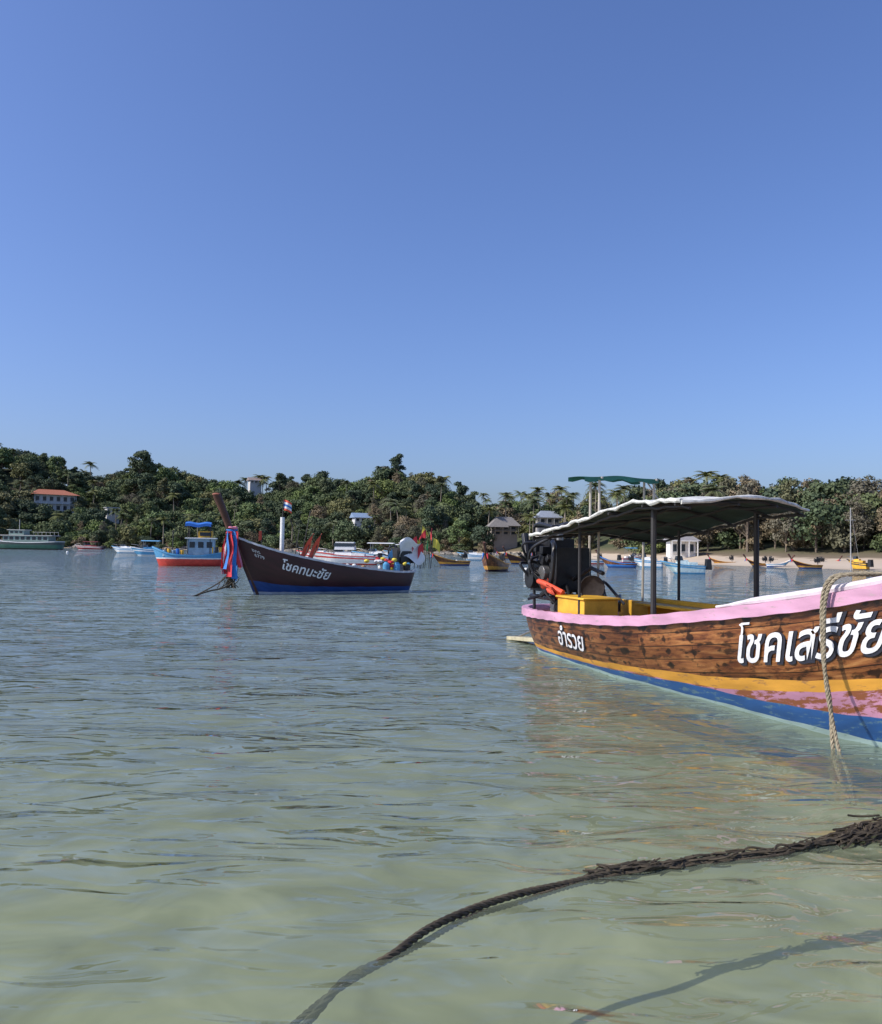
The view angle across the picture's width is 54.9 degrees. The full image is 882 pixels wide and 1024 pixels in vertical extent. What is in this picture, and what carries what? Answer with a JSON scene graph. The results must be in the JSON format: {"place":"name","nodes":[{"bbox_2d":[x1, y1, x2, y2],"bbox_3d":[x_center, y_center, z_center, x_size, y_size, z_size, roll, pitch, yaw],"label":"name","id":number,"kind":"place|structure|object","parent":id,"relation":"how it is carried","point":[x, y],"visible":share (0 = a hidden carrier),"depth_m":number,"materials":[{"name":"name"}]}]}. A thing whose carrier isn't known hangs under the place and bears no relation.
{"place":"outdoors","nodes":[
{"label":"outdoors","id":0,"kind":"place"},
{"bbox_2d":[0,694,881,1023],"bbox_3d":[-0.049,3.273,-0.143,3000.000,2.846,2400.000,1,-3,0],"label":"seabed ground","id":1,"kind":"structure","parent":0,"point":[258,938],"depth_m":5.17,"materials":[{"name":"beige sand"}]},
{"bbox_2d":[290,814,881,1023],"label":"submerged rope","id":2,"kind":"object","parent":1,"relation":"on","point":[849,835],"visible":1,"depth_m":3.94,"materials":[{"name":"brown fabric"}]},
{"bbox_2d":[0,548,881,1016],"bbox_3d":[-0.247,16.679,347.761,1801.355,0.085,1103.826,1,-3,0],"label":"water","id":3,"kind":"structure","parent":0,"point":[110,624],"depth_m":11.92,"materials":[{"name":"liquid"}]},
{"bbox_2d":[0,520,64,549],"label":"green ferry boat","id":4,"kind":"object","parent":3,"relation":"on","point":[19,539],"visible":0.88,"depth_m":198.40,"materials":[{"name":"white paint"}]},
{"bbox_2d":[75,541,105,549],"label":"dark red boat","id":5,"kind":"object","parent":3,"relation":"on","point":[87,547],"visible":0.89,"depth_m":213.87,"materials":[{"name":"paint"}]},
{"bbox_2d":[112,544,140,552],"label":"white speedboat","id":6,"kind":"object","parent":3,"relation":"on","point":[123,548],"visible":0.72,"depth_m":149.17,"materials":[{"name":"paint"}]},
{"bbox_2d":[130,540,168,555],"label":"blue speedboat","id":7,"kind":"object","parent":3,"relation":"on","point":[145,550],"visible":0.6,"depth_m":117.26,"materials":[{"name":"paint"}]},
{"bbox_2d":[152,521,221,565],"bbox_3d":[-18.338,2.479,61.721,5.083,3.589,2.097,1,-3,-12],"label":"red fishing boat","id":8,"kind":"object","parent":3,"relation":"on","point":[202,549],"visible":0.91,"depth_m":61.09,"materials":[{"name":"paint"}]},
{"bbox_2d":[296,547,334,558],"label":"red speedboat","id":9,"kind":"object","parent":3,"relation":"on","point":[314,557],"visible":0.2,"depth_m":87.49,"materials":[{"name":"white paint"}]},
{"bbox_2d":[193,493,439,595],"bbox_3d":[-4.019,1.275,28.083,9.316,3.484,1.720,3,-3,-35],"label":"dark longtail boat","id":10,"kind":"object","parent":3,"relation":"on","point":[267,570],"visible":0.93,"depth_m":27.17,"materials":[{"name":"brown paint"}]},
{"bbox_2d":[310,542,382,564],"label":"red white speedboat","id":11,"kind":"object","parent":3,"relation":"on","point":[341,555],"visible":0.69,"depth_m":75.22,"materials":[{"name":"paint"}]},
{"bbox_2d":[352,542,394,561],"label":"white speedboat","id":12,"kind":"object","parent":3,"relation":"on","point":[373,552],"visible":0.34,"depth_m":91.40,"materials":[{"name":"paint"}]},
{"bbox_2d":[428,547,470,565],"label":"brown longtail boat","id":13,"kind":"object","parent":3,"relation":"on","point":[442,561],"visible":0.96,"depth_m":77.36,"materials":[{"name":"blue paint"}]},
{"bbox_2d":[457,550,491,559],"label":"white speedboat","id":14,"kind":"object","parent":3,"relation":"on","point":[472,555],"visible":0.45,"depth_m":119.27,"materials":[{"name":"paint"}]},
{"bbox_2d":[481,542,509,571],"bbox_3d":[3.763,3.316,59.749,1.439,2.399,5.929,0,-3,18],"label":"brown longtail boat","id":15,"kind":"object","parent":3,"relation":"on","point":[491,563],"visible":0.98,"depth_m":58.34,"materials":[{"name":"red paint"}]},
{"bbox_2d":[495,547,521,558],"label":"brown longtail boat","id":16,"kind":"object","parent":3,"relation":"on","point":[519,553],"visible":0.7,"depth_m":139.42,"materials":[{"name":"blue paint"}]},
{"bbox_2d":[502,546,535,563],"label":"striped longtail boat","id":17,"kind":"object","parent":3,"relation":"on","point":[513,559],"visible":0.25,"depth_m":90.74,"materials":[{"name":"blue paint"}]},
{"bbox_2d":[591,553,603,563],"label":"blue longtail boat","id":18,"kind":"object","parent":3,"relation":"on","point":[595,562],"visible":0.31,"depth_m":99.33,"materials":[{"name":"red paint"}]},
{"bbox_2d":[595,549,637,567],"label":"boat","id":19,"kind":"object","parent":3,"relation":"on","point":[611,563],"visible":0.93,"depth_m":79.40,"materials":[{"name":"blue paint"}]},
{"bbox_2d":[617,547,641,562],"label":"white speedboat","id":20,"kind":"object","parent":3,"relation":"on","point":[624,560],"visible":0.56,"depth_m":117.33,"materials":[{"name":"paint"}]},
{"bbox_2d":[634,554,667,567],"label":"white speedboat","id":21,"kind":"object","parent":3,"relation":"on","point":[647,561],"visible":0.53,"depth_m":83.43,"materials":[{"name":"paint"}]},
{"bbox_2d":[660,556,711,573],"bbox_3d":[17.235,3.913,59.890,3.569,1.618,1.062,1,-3,2],"label":"cyan speedboat","id":22,"kind":"object","parent":3,"relation":"on","point":[687,567],"visible":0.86,"depth_m":59.53,"materials":[{"name":"paint"}]},
{"bbox_2d":[507,476,881,773],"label":"wooden longtail boat","id":23,"kind":"object","parent":3,"relation":"on","point":[758,655],"visible":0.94,"depth_m":8.50,"materials":[{"name":"blue paint"}]},
{"bbox_2d":[819,571,881,805],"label":"mooring rope","id":24,"kind":"object","parent":23,"relation":"attached to","point":[825,591],"visible":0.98,"depth_m":6.55,"materials":[{"name":"beige fabric"}]},
{"bbox_2d":[706,554,733,562],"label":"brown longtail boat","id":25,"kind":"object","parent":3,"relation":"on","point":[718,561],"visible":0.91,"depth_m":111.57,"materials":[{"name":"red paint"}]},
{"bbox_2d":[743,554,769,566],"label":"dark longtail boat","id":26,"kind":"object","parent":3,"relation":"on","point":[765,558],"visible":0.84,"depth_m":99.66,"materials":[{"name":"blue paint"}]},
{"bbox_2d":[766,555,794,566],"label":"blue longtail boat","id":27,"kind":"object","parent":3,"relation":"on","point":[782,564],"visible":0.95,"depth_m":96.59,"materials":[{"name":"blue paint"}]},
{"bbox_2d":[787,554,822,568],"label":"brown longtail boat","id":28,"kind":"object","parent":3,"relation":"on","point":[800,565],"visible":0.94,"depth_m":89.50,"materials":[{"name":"blue paint"}]},
{"bbox_2d":[820,555,841,561],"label":"brown longtail boat","id":29,"kind":"object","parent":3,"relation":"on","point":[822,559],"visible":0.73,"depth_m":103.58,"materials":[{"name":"blue paint"}]},
{"bbox_2d":[846,556,873,569],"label":"yellow boat","id":30,"kind":"object","parent":3,"relation":"on","point":[856,565],"visible":0.84,"depth_m":87.30,"materials":[{"name":"paint"}]},
{"bbox_2d":[0,0,881,523],"label":"sky","id":31,"kind":"structure","parent":0,"point":[495,247],"materials":[{"name":"blue"}]},
{"bbox_2d":[3,468,881,570],"bbox_3d":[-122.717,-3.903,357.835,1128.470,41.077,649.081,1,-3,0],"label":"hill terrain","id":32,"kind":"structure","parent":0,"point":[829,554],"depth_m":127.89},
{"bbox_2d":[31,494,75,512],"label":"walls","id":33,"kind":"structure","parent":32,"relation":"on","point":[58,503],"depth_m":346.09,"materials":[{"name":"white paint"}]},
{"bbox_2d":[34,494,76,511],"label":"windows and balcony","id":34,"kind":"structure","parent":33,"relation":"attached to","point":[58,499],"depth_m":346.53,"materials":[{"name":"grey glass"}]},
{"bbox_2d":[31,489,79,495],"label":"roof","id":35,"kind":"structure","parent":33,"relation":"on","point":[51,492],"depth_m":347.32,"materials":[{"name":"tile"}]},
{"bbox_2d":[103,507,120,523],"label":"white villa","id":36,"kind":"object","parent":32,"relation":"on","point":[110,518],"visible":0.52,"depth_m":343.48,"materials":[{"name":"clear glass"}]},
{"bbox_2d":[248,480,261,496],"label":"walls","id":37,"kind":"structure","parent":32,"relation":"on","point":[253,487],"depth_m":384.91,"materials":[{"name":"white paint"}]},
{"bbox_2d":[246,477,263,480],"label":"roof","id":38,"kind":"structure","parent":37,"relation":"on","point":[251,478],"depth_m":385.46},
{"bbox_2d":[68,545,531,555],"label":"shore rocks","id":39,"kind":"object","parent":32,"relation":"on","point":[437,552],"visible":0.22,"depth_m":239.07,"materials":[{"name":"grey stone"}]},
{"bbox_2d":[352,518,369,528],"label":"walls","id":40,"kind":"structure","parent":32,"relation":"on","point":[357,523],"depth_m":296.42,"materials":[{"name":"white paint"}]},
{"bbox_2d":[349,513,373,517],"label":"roof","id":41,"kind":"structure","parent":40,"relation":"on","point":[359,515],"depth_m":297.10,"materials":[{"name":"metal"}]},
{"bbox_2d":[0,443,735,548],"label":"palm grove","id":42,"kind":"object","parent":32,"relation":"on","point":[534,497],"visible":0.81,"depth_m":252.70,"materials":[{"name":"green plant"}]},
{"bbox_2d":[0,446,881,553],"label":"forest","id":43,"kind":"object","parent":32,"relation":"on","point":[459,519],"visible":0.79,"depth_m":305.77,"materials":[{"name":"green plant"}]},
{"bbox_2d":[486,517,520,551],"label":"beach resort","id":44,"kind":"structure","parent":32,"relation":"on","point":[504,528],"depth_m":232.92,"materials":[{"name":"grey concrete"}]},
{"bbox_2d":[493,526,518,535],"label":"windows and balcony","id":45,"kind":"structure","parent":44,"relation":"in","point":[497,528],"depth_m":232.62,"materials":[{"name":"grey glass"}]},
{"bbox_2d":[534,511,563,540],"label":"beach bungalow","id":46,"kind":"object","parent":32,"relation":"on","point":[550,517],"visible":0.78,"depth_m":214.50,"materials":[{"name":"white concrete"}]},
{"bbox_2d":[539,517,561,524],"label":"windows and balcony","id":47,"kind":"structure","parent":46,"relation":"in","point":[541,520],"depth_m":213.68,"materials":[{"name":"grey glass"}]},
{"bbox_2d":[666,541,695,558],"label":"walls","id":48,"kind":"structure","parent":32,"relation":"on","point":[685,554],"depth_m":131.35,"materials":[{"name":"white paint"}]},
{"bbox_2d":[663,536,700,540],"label":"roof","id":49,"kind":"structure","parent":48,"relation":"on","point":[691,538],"depth_m":131.13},
{"bbox_2d":[672,540,697,556],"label":"windows and balcony","id":50,"kind":"structure","parent":48,"relation":"attached to","point":[682,547],"depth_m":131.23,"materials":[{"name":"white glass"}]},
{"bbox_2d":[640,474,881,551],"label":"casuarina trees","id":51,"kind":"object","parent":32,"relation":"on","point":[862,523],"visible":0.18,"depth_m":128.20,"materials":[{"name":"green plant"}]},
{"bbox_2d":[850,508,859,569],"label":"beach mast","id":52,"kind":"object","parent":32,"relation":"on","point":[850,540],"visible":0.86,"depth_m":83.96,"materials":[{"name":"white metal"}]}
]}

